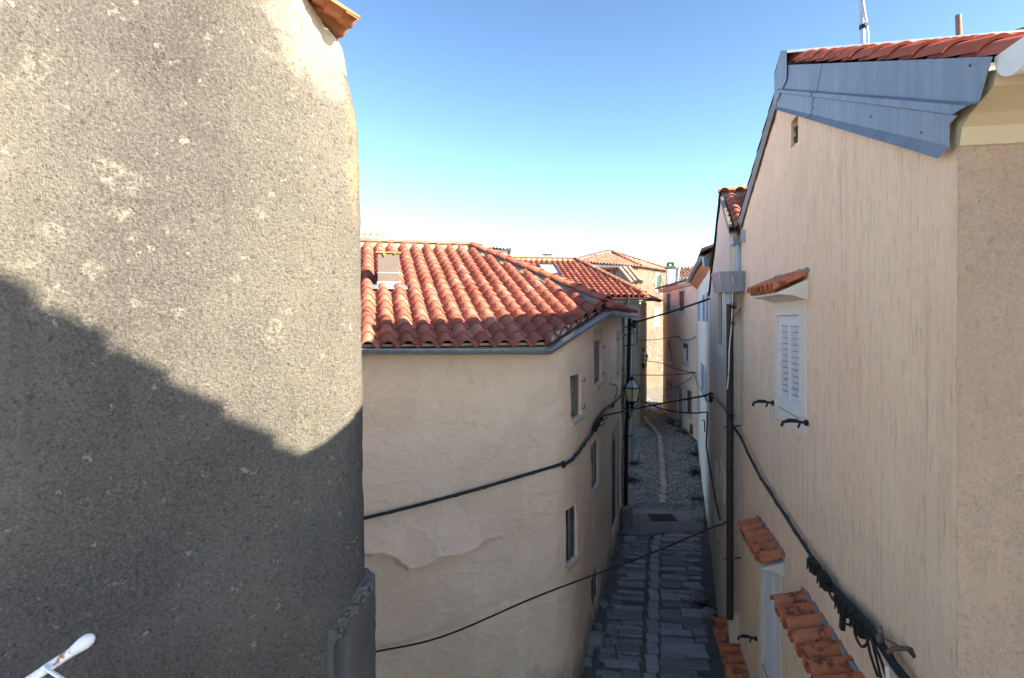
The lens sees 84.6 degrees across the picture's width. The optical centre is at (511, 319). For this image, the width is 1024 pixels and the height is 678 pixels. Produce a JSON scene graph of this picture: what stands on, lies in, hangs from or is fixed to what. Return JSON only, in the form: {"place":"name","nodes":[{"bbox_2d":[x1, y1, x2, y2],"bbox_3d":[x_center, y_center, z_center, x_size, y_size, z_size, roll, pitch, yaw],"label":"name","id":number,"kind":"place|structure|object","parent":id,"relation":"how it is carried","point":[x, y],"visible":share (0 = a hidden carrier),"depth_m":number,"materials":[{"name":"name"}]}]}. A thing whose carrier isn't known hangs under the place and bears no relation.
{"place":"outdoors","nodes":[
{"label":"outdoors","id":0,"kind":"place"},
{"bbox_2d":[25,633,94,677],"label":"railing","id":1,"kind":"object","parent":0,"point":[83,643],"visible":1,"depth_m":1.28,"materials":[{"name":"white metal"}]},
{"bbox_2d":[595,531,710,677],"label":"street paving","id":2,"kind":"structure","parent":0,"point":[674,662],"depth_m":12.49,"materials":[{"name":"stone"}]},
{"bbox_2d":[593,625,622,646],"bbox_3d":[1.912,6.539,11.584,0.694,0.222,0.767,0,0,0],"label":"weed","id":3,"kind":"object","parent":2,"relation":"on","point":[609,634],"visible":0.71,"depth_m":11.71,"materials":[{"name":"green plant"}]},
{"bbox_2d":[581,386,724,677],"bbox_3d":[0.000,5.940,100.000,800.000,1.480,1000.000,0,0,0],"label":"ground","id":4,"kind":"structure","parent":0,"point":[655,395],"depth_m":14.62,"materials":[{"name":"grey stone"}]},
{"bbox_2d":[0,0,375,677],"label":"grey rendered house","id":5,"kind":"structure","parent":4,"relation":"on","point":[180,382],"depth_m":4.09,"materials":[{"name":"grey render plaster"},{"name":"orange clay tile"}]},
{"bbox_2d":[360,232,389,238],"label":"terrace parapet","id":6,"kind":"structure","parent":4,"relation":"on","point":[375,234],"depth_m":31.01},
{"bbox_2d":[360,238,638,677],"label":"cream corner house","id":7,"kind":"structure","parent":4,"relation":"on","point":[482,365],"depth_m":9.30,"materials":[{"name":"paint"}]},
{"bbox_2d":[364,391,625,519],"bbox_3d":[1.277,2.697,12.697,3.088,1.241,13.074,0,0,35],"label":"lashed cable","id":8,"kind":"object","parent":7,"relation":"attached to","point":[595,426],"visible":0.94,"depth_m":9.24,"materials":[{"name":"black rubber"}]},
{"bbox_2d":[603,393,709,415],"bbox_3d":[4.034,2.398,15.153,2.463,1.102,5.792,0,0,18],"label":"overhead cable","id":9,"kind":"object","parent":8,"relation":"attached to","point":[700,396],"visible":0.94,"depth_m":15.58,"materials":[{"name":"black rubber"}]},
{"bbox_2d":[566,505,574,562],"bbox_3d":[0.998,3.783,9.940,0.040,0.986,0.524,0,0,28],"label":"window","id":10,"kind":"structure","parent":7,"relation":"in","point":[570,513],"depth_m":10.03,"materials":[{"name":"grey glass"}]},
{"bbox_2d":[570,374,584,418],"bbox_3d":[1.149,1.392,10.170,0.166,0.822,0.795,0,0,22],"label":"window","id":11,"kind":"structure","parent":7,"relation":"in","point":[573,379],"depth_m":10.27,"materials":[{"name":"grey wood"}]},
{"bbox_2d":[591,566,595,605],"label":"window","id":12,"kind":"structure","parent":7,"relation":"in","point":[593,581],"depth_m":12.40,"materials":[{"name":"grey glass"}]},
{"bbox_2d":[591,438,596,490],"bbox_3d":[1.739,3.147,12.191,0.040,1.052,1.130,0,0,16],"label":"window","id":13,"kind":"structure","parent":7,"relation":"in","point":[594,447],"depth_m":12.55,"materials":[{"name":"grey glass"}]},
{"bbox_2d":[594,340,604,383],"bbox_3d":[1.940,0.964,12.727,0.166,1.009,1.272,0,0,16],"label":"window","id":14,"kind":"structure","parent":7,"relation":"in","point":[596,343],"depth_m":12.86,"materials":[{"name":"grey wood"}]},
{"bbox_2d":[612,439,615,525],"bbox_3d":[2.889,4.985,16.218,0.115,2.691,1.967,0,0,16],"label":"door","id":15,"kind":"structure","parent":7,"relation":"in","point":[613,444],"depth_m":16.65,"materials":[{"name":"brown wood"}]},
{"bbox_2d":[616,329,623,379],"bbox_3d":[3.318,1.085,17.415,0.131,1.567,1.616,0,0,16],"label":"window","id":16,"kind":"structure","parent":7,"relation":"in","point":[618,332],"depth_m":17.50,"materials":[{"name":"beige paint"}]},
{"bbox_2d":[624,318,637,506],"bbox_3d":[4.001,3.148,19.040,0.465,6.360,0.390,0,0,0],"label":"conduit post","id":17,"kind":"object","parent":7,"relation":"attached to","point":[629,344],"visible":0.88,"depth_m":18.98,"materials":[{"name":"black metal"}]},
{"bbox_2d":[624,375,639,418],"bbox_3d":[4.002,2.601,18.750,0.572,1.508,0.596,0,0,0],"label":"wall lantern","id":18,"kind":"object","parent":17,"relation":"attached to","point":[632,388],"depth_m":18.60,"materials":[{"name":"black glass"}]},
{"bbox_2d":[636,298,709,322],"bbox_3d":[5.017,-0.252,17.674,0.150,0.762,3.007,0,0,-33],"label":"overhead cable","id":19,"kind":"object","parent":17,"relation":"attached to","point":[704,300],"visible":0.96,"depth_m":17.63,"materials":[{"name":"black rubber"}]},
{"bbox_2d":[511,253,662,439],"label":"skylight roof house","id":20,"kind":"structure","parent":4,"relation":"on","point":[584,273],"depth_m":28.80,"materials":[{"name":"red ceramic"}]},
{"bbox_2d":[486,245,511,254],"bbox_3d":[-0.982,-1.778,31.375,1.914,4.555,3.250,0,0,0],"label":"roof hut","id":21,"kind":"object","parent":20,"relation":"on","point":[503,250],"visible":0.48,"depth_m":30.00,"materials":[{"name":"paint"}]},
{"bbox_2d":[542,240,559,252],"bbox_3d":[2.347,-4.314,33.578,1.200,0.850,0.500,0,0,-23],"label":"tv antenna","id":22,"kind":"object","parent":20,"relation":"on","point":[549,245],"visible":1,"depth_m":33.49,"materials":[{"name":"metal"}]},
{"bbox_2d":[595,265,642,284],"bbox_3d":[6.158,-1.565,35.378,3.614,4.129,3.045,0,0,0],"label":"attic annex","id":23,"kind":"object","parent":20,"relation":"on","point":[629,274],"visible":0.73,"depth_m":34.41,"materials":[{"name":"white"}]},
{"bbox_2d":[642,348,647,369],"bbox_3d":[7.004,2.156,30.000,0.509,1.262,0.576,0,0,10],"label":"wall lantern","id":24,"kind":"object","parent":20,"relation":"attached to","point":[644,355],"depth_m":29.84,"materials":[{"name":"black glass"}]},
{"bbox_2d":[641,358,694,372],"bbox_3d":[6.935,2.086,27.337,1.601,0.749,4.153,0,0,-18],"label":"overhead cable","id":25,"kind":"object","parent":20,"relation":"attached to","point":[668,365],"visible":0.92,"depth_m":27.45,"materials":[{"name":"black rubber"}]},
{"bbox_2d":[648,372,695,375],"bbox_3d":[7.242,2.585,26.746,2.999,0.287,0.495,0,0,30],"label":"overhead cable","id":26,"kind":"object","parent":20,"relation":"attached to","point":[670,374],"visible":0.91,"depth_m":26.78,"materials":[{"name":"black rubber"}]},
{"bbox_2d":[584,657,591,667],"bbox_3d":[1.394,6.622,10.823,0.314,0.225,0.275,0,0,0],"label":"loose stone","id":27,"kind":"object","parent":4,"relation":"on","point":[587,662],"visible":0.58,"depth_m":10.74,"materials":[{"name":"stone"}]},
{"bbox_2d":[587,644,593,656],"bbox_3d":[1.438,6.599,11.139,0.419,0.284,0.327,0,0,0],"label":"loose stone","id":28,"kind":"object","parent":4,"relation":"on","point":[590,650],"visible":0.33,"depth_m":11.07,"materials":[{"name":"stone"}]},
{"bbox_2d":[588,630,604,649],"bbox_3d":[1.618,6.571,11.453,0.588,0.405,0.505,0,0,0],"label":"loose stone","id":29,"kind":"object","parent":4,"relation":"on","point":[596,639],"visible":0.42,"depth_m":11.32,"materials":[{"name":"stone"}]},
{"bbox_2d":[593,623,602,630],"bbox_3d":[1.812,6.597,12.016,0.265,0.180,0.206,0,0,0],"label":"loose stone","id":30,"kind":"object","parent":4,"relation":"on","point":[599,626],"visible":0.62,"depth_m":11.96,"materials":[{"name":"stone"}]},
{"bbox_2d":[599,599,608,608],"bbox_3d":[2.079,6.561,12.962,0.312,0.214,0.228,0,0,22],"label":"loose stone","id":31,"kind":"object","parent":4,"relation":"on","point":[603,604],"visible":0.83,"depth_m":12.89,"materials":[{"name":"stone"}]},
{"bbox_2d":[620,505,632,528],"bbox_3d":[3.592,6.233,17.597,0.431,0.790,0.323,0,0,0],"label":"guard stone","id":32,"kind":"object","parent":4,"relation":"on","point":[626,516],"visible":0.89,"depth_m":17.48,"materials":[{"name":"stone"}]},
{"bbox_2d":[579,249,675,388],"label":"patchy stone house","id":33,"kind":"structure","parent":4,"relation":"on","point":[647,272],"depth_m":42.40,"materials":[{"name":"stone"},{"name":"plaster"},{"name":"clay tile"}]},
{"bbox_2d":[654,308,660,326],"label":"blocked window","id":34,"kind":"structure","parent":33,"relation":"in","point":[657,320],"depth_m":43.19,"materials":[{"name":"white paint"}]},
{"bbox_2d":[628,471,639,482],"bbox_3d":[4.514,6.028,21.467,0.834,0.405,0.829,0,0,0],"label":"weed","id":35,"kind":"object","parent":4,"relation":"on","point":[632,479],"visible":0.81,"depth_m":21.47,"materials":[{"name":"green plant"}]},
{"bbox_2d":[628,457,642,464],"bbox_3d":[4.994,5.834,23.161,0.754,0.334,0.762,0,0,0],"label":"weed","id":36,"kind":"object","parent":4,"relation":"on","point":[633,462],"visible":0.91,"depth_m":23.19,"materials":[{"name":"green plant"}]},
{"bbox_2d":[643,534,661,677],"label":"drain paving","id":37,"kind":"structure","parent":4,"relation":"on","point":[652,664],"depth_m":12.51,"materials":[{"name":"grey stone"}]},
{"bbox_2d":[644,415,667,503],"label":"drain stones","id":38,"kind":"object","parent":4,"relation":"on","point":[662,477],"visible":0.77,"depth_m":23.17,"materials":[{"name":"grey stone"}]},
{"bbox_2d":[621,509,703,535],"bbox_3d":[4.970,6.492,18.324,2.468,0.020,3.576,0,0,18],"label":"concrete patch","id":39,"kind":"object","parent":4,"relation":"on","point":[644,524],"visible":0.56,"depth_m":17.83,"materials":[{"name":"grey concrete"}]},
{"bbox_2d":[647,514,677,520],"bbox_3d":[4.897,6.468,18.350,0.840,0.024,0.660,0,0,0],"label":"manhole cover","id":40,"kind":"object","parent":39,"relation":"on","point":[661,517],"visible":1,"depth_m":18.31,"materials":[{"name":"brown metal"}]},
{"bbox_2d":[690,512,707,524],"bbox_3d":[6.093,6.378,17.966,0.685,0.298,0.726,0,0,0],"label":"weed","id":41,"kind":"object","parent":39,"relation":"on","point":[704,520],"visible":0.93,"depth_m":18.05,"materials":[{"name":"green plant"}]},
{"bbox_2d":[628,398,703,511],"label":"cobblestones","id":42,"kind":"structure","parent":4,"relation":"on","point":[670,438],"depth_m":23.10,"materials":[{"name":"stone"}]},
{"bbox_2d":[657,265,692,283],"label":"background house","id":43,"kind":"structure","parent":4,"relation":"on","point":[684,272],"depth_m":49.47,"materials":[{"name":"tile"}]},
{"bbox_2d":[655,262,696,439],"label":"salmon pink house","id":44,"kind":"structure","parent":4,"relation":"on","point":[678,353],"depth_m":29.37,"materials":[{"name":"paint"}]},
{"bbox_2d":[679,390,681,423],"bbox_3d":[8.875,4.603,29.523,0.050,1.809,0.702,0,0,3],"label":"door","id":45,"kind":"structure","parent":44,"relation":"in","point":[680,392],"depth_m":29.52,"materials":[{"name":"grey wood"}]},
{"bbox_2d":[686,343,687,361],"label":"window","id":46,"kind":"structure","parent":44,"relation":"in","point":[686,343],"depth_m":28.32,"materials":[{"name":"white paint"}]},
{"bbox_2d":[687,390,690,411],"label":"window","id":47,"kind":"structure","parent":44,"relation":"in","point":[688,392],"depth_m":28.01,"materials":[{"name":"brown wood"}]},
{"bbox_2d":[673,419,680,426],"bbox_3d":[8.555,5.422,29.206,0.370,0.533,0.762,0,0,0],"label":"doorstep rock","id":48,"kind":"object","parent":4,"relation":"on","point":[676,423],"visible":0.92,"depth_m":28.96,"materials":[{"name":"stone"}]},
{"bbox_2d":[686,445,698,455],"bbox_3d":[7.881,5.681,24.189,0.817,0.394,0.810,0,0,0],"label":"weed","id":49,"kind":"object","parent":4,"relation":"on","point":[694,453],"visible":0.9,"depth_m":24.17,"materials":[{"name":"green plant"}]},
{"bbox_2d":[688,465,700,475],"bbox_3d":[7.273,5.938,22.194,0.748,0.405,0.827,0,0,-14],"label":"weed","id":50,"kind":"object","parent":4,"relation":"on","point":[695,469],"visible":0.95,"depth_m":22.25,"materials":[{"name":"green plant"}]},
{"bbox_2d":[686,491,702,500],"bbox_3d":[6.578,6.266,19.919,0.706,0.287,0.791,0,0,-45],"label":"weed","id":51,"kind":"object","parent":4,"relation":"on","point":[696,499],"visible":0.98,"depth_m":19.92,"materials":[{"name":"green plant"}]},
{"bbox_2d":[686,243,713,534],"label":"whitewashed house","id":52,"kind":"structure","parent":4,"relation":"on","point":[698,278],"depth_m":19.70,"materials":[{"name":"paint"}]},
{"bbox_2d":[697,303,701,320],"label":"window","id":53,"kind":"structure","parent":52,"relation":"in","point":[700,303],"depth_m":23.78,"materials":[{"name":"white paint"}]},
{"bbox_2d":[700,362,705,400],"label":"window","id":54,"kind":"structure","parent":52,"relation":"in","point":[700,362],"depth_m":18.99,"materials":[{"name":"white paint"}]},
{"bbox_2d":[701,292,707,320],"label":"window","id":55,"kind":"structure","parent":52,"relation":"in","point":[706,294],"depth_m":18.22,"materials":[{"name":"white paint"}]},
{"bbox_2d":[690,593,716,609],"bbox_3d":[4.455,6.519,12.970,0.594,0.213,0.752,0,0,30],"label":"weed","id":56,"kind":"object","parent":4,"relation":"on","point":[705,603],"visible":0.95,"depth_m":12.99,"materials":[{"name":"green plant"}]},
{"bbox_2d":[701,607,717,617],"bbox_3d":[4.430,6.574,12.568,0.398,0.197,0.271,0,0,0],"label":"loose stone","id":57,"kind":"object","parent":4,"relation":"on","point":[707,612],"visible":0.94,"depth_m":12.51,"materials":[{"name":"stone"}]},
{"bbox_2d":[708,27,1023,677],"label":"narrow gable house","id":58,"kind":"structure","parent":4,"relation":"on","point":[724,436],"depth_m":10.17,"materials":[{"name":"beige paint"}]},
{"bbox_2d":[376,521,726,652],"bbox_3d":[-0.140,4.285,8.774,7.252,2.027,0.254,0,0,-7],"label":"overhead cable","id":59,"kind":"object","parent":58,"relation":"attached to","point":[549,591],"visible":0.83,"depth_m":8.90,"materials":[{"name":"black rubber"}]},
{"bbox_2d":[638,398,720,519],"bbox_3d":[5.165,3.395,15.093,2.009,1.422,8.184,0,0,1],"label":"overhead cable","id":60,"kind":"object","parent":58,"relation":"attached to","point":[717,509],"visible":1,"depth_m":17.00,"materials":[{"name":"black rubber"}]},
{"bbox_2d":[715,460,718,536],"bbox_3d":[4.719,4.107,12.960,0.020,1.456,1.247,0,0,17],"label":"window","id":61,"kind":"structure","parent":58,"relation":"in","point":[716,468],"depth_m":13.31,"materials":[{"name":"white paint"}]},
{"bbox_2d":[717,293,722,357],"bbox_3d":[4.378,0.088,11.688,0.115,1.326,1.746,0,0,17],"label":"window","id":62,"kind":"structure","parent":58,"relation":"in","point":[719,347],"depth_m":12.24,"materials":[{"name":"white paint"}]},
{"bbox_2d":[720,459,724,505],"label":"window","id":63,"kind":"structure","parent":58,"relation":"in","point":[721,464],"depth_m":10.94,"materials":[{"name":"white paint"}]},
{"bbox_2d":[727,276,732,388],"bbox_3d":[3.490,0.227,8.917,0.102,1.791,0.210,0,0,0],"label":"hanging cord","id":64,"kind":"object","parent":58,"relation":"hanging from","point":[730,338],"visible":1,"depth_m":8.99,"materials":[{"name":"black plastic"}]},
{"bbox_2d":[728,301,737,308],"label":"weed","id":65,"kind":"object","parent":58,"relation":"attached to","point":[733,307],"visible":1,"depth_m":8.98,"materials":[{"name":"green plant"}]},
{"bbox_2d":[710,29,1023,677],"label":"beige gable house","id":66,"kind":"structure","parent":4,"relation":"on","point":[881,360],"depth_m":4.07,"materials":[{"name":"paint"}]},
{"bbox_2d":[759,565,781,677],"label":"window","id":67,"kind":"structure","parent":66,"relation":"in","point":[771,580],"depth_m":7.40,"materials":[{"name":"white paint"}]},
{"bbox_2d":[774,300,806,435],"bbox_3d":[3.222,0.463,6.471,0.125,1.511,1.241,0,0,11],"label":"window","id":68,"kind":"structure","parent":66,"relation":"in","point":[792,325],"depth_m":6.46,"materials":[{"name":"white paint"}]},
{"bbox_2d":[709,392,909,677],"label":"cable bundle","id":69,"kind":"object","parent":66,"relation":"attached to","point":[859,620],"visible":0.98,"depth_m":4.41,"materials":[{"name":"black rubber"}]},
{"bbox_2d":[859,0,868,43],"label":"antenna mast","id":70,"kind":"object","parent":66,"relation":"on","point":[863,25],"visible":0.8,"depth_m":6.38,"materials":[{"name":"metal"}]},
{"bbox_2d":[955,14,961,34],"bbox_3d":[4.946,-3.132,6.219,0.080,0.463,0.060,0,0,0],"label":"vent pipe","id":71,"kind":"object","parent":66,"relation":"on","point":[958,24],"visible":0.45,"depth_m":6.20,"materials":[{"name":"white metal"}]},
{"bbox_2d":[336,0,1023,275],"label":"sky","id":72,"kind":"structure","parent":0,"point":[585,126],"materials":[{"name":"blue"}]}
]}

